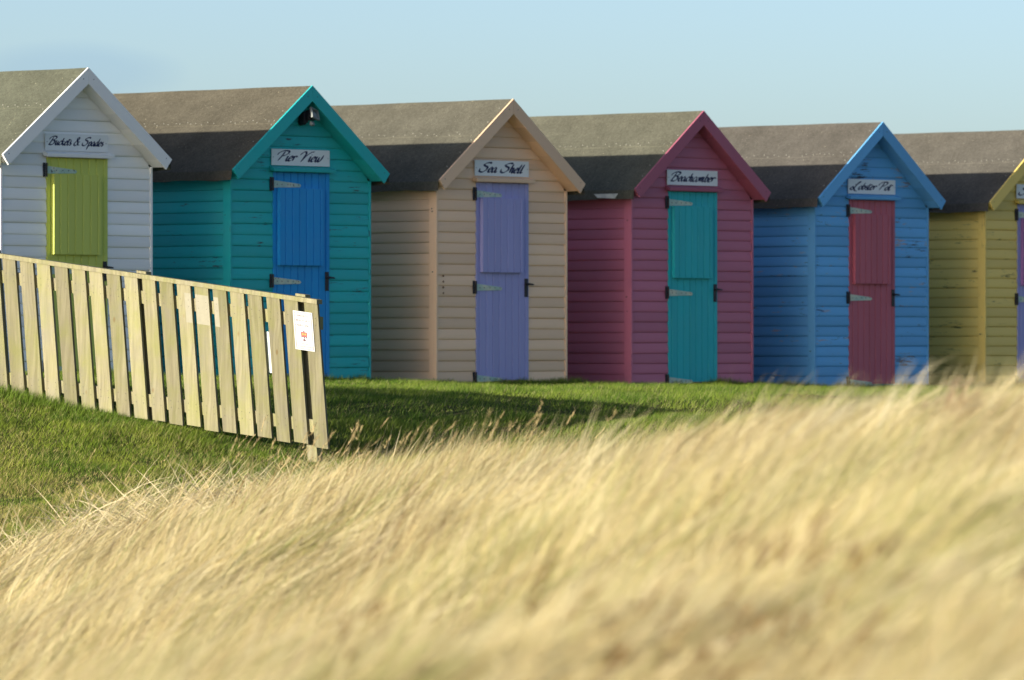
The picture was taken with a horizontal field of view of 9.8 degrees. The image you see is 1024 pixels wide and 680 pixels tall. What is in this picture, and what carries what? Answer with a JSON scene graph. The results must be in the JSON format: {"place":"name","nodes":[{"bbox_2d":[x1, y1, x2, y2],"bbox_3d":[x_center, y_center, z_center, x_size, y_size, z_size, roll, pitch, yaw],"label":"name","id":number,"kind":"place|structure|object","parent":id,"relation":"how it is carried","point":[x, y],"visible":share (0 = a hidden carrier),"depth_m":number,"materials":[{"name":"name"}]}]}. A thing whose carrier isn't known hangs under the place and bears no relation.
{"place":"outdoors","nodes":[
{"label":"outdoors","id":0,"kind":"place"},
{"bbox_2d":[0,366,1023,679],"bbox_3d":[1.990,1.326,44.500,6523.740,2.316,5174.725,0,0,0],"label":"ground","id":1,"kind":"structure","parent":0,"point":[378,410],"depth_m":52.13,"materials":[{"name":"green plant"}]},
{"bbox_2d":[0,68,171,373],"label":"beach hut","id":2,"kind":"object","parent":1,"relation":"on","point":[84,156],"visible":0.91,"depth_m":60.51,"materials":[{"name":"paint"}]},
{"bbox_2d":[43,157,113,373],"bbox_3d":[-4.401,-0.740,60.502,0.082,2.207,0.933,0,0,43],"label":"door","id":3,"kind":"structure","parent":2,"relation":"in","point":[76,188],"depth_m":60.48,"materials":[{"name":"paint"}]},
{"bbox_2d":[0,250,329,462],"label":"picket fence","id":4,"kind":"object","parent":1,"relation":"on","point":[300,318],"visible":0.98,"depth_m":52.65,"materials":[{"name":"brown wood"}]},
{"bbox_2d":[113,85,389,380],"bbox_3d":[-3.266,-1.097,63.861,3.243,3.162,2.381,0,0,43],"label":"beach hut","id":5,"kind":"object","parent":1,"relation":"on","point":[267,189],"visible":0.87,"depth_m":62.85,"materials":[{"name":"paint"}]},
{"bbox_2d":[269,172,334,376],"bbox_3d":[-2.212,-0.660,62.880,0.082,2.207,0.933,0,0,43],"label":"door","id":6,"kind":"structure","parent":5,"relation":"in","point":[300,226],"depth_m":62.87,"materials":[{"name":"paint"}]},
{"bbox_2d":[331,99,584,382],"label":"beach hut","id":7,"kind":"object","parent":1,"relation":"on","point":[469,242],"visible":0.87,"depth_m":65.03,"materials":[{"name":"paint"}]},
{"bbox_2d":[473,182,533,382],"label":"door","id":8,"kind":"structure","parent":7,"relation":"in","point":[501,285],"depth_m":65.17,"materials":[{"name":"paint"}]},
{"bbox_2d":[0,346,1023,679],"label":"marram grass","id":9,"kind":"structure","parent":1,"relation":"on","point":[850,530],"depth_m":21.95,"materials":[{"name":"beige plant"}]},
{"bbox_2d":[529,111,770,384],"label":"beach hut","id":10,"kind":"object","parent":1,"relation":"on","point":[660,249],"visible":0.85,"depth_m":67.36,"materials":[{"name":"paint"}]},
{"bbox_2d":[665,191,722,383],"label":"door","id":11,"kind":"structure","parent":10,"relation":"in","point":[692,216],"depth_m":67.50,"materials":[{"name":"paint"}]},
{"bbox_2d":[718,122,945,386],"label":"beach hut","id":12,"kind":"object","parent":1,"relation":"on","point":[840,255],"visible":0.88,"depth_m":69.71,"materials":[{"name":"paint"}]},
{"bbox_2d":[846,200,899,385],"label":"door","id":13,"kind":"structure","parent":12,"relation":"in","point":[872,294],"depth_m":69.86,"materials":[{"name":"paint"}]},
{"bbox_2d":[893,130,1023,385],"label":"beach hut","id":14,"kind":"object","parent":1,"relation":"on","point":[976,264],"visible":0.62,"depth_m":71.84,"materials":[{"name":"paint"}]},
{"bbox_2d":[1015,204,1023,383],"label":"door","id":15,"kind":"structure","parent":14,"relation":"in","point":[1019,212],"depth_m":71.96,"materials":[{"name":"paint"}]},
{"bbox_2d":[0,0,1023,133],"label":"sky","id":16,"kind":"structure","parent":0,"point":[909,66],"materials":[{"name":"blue"}]}
]}

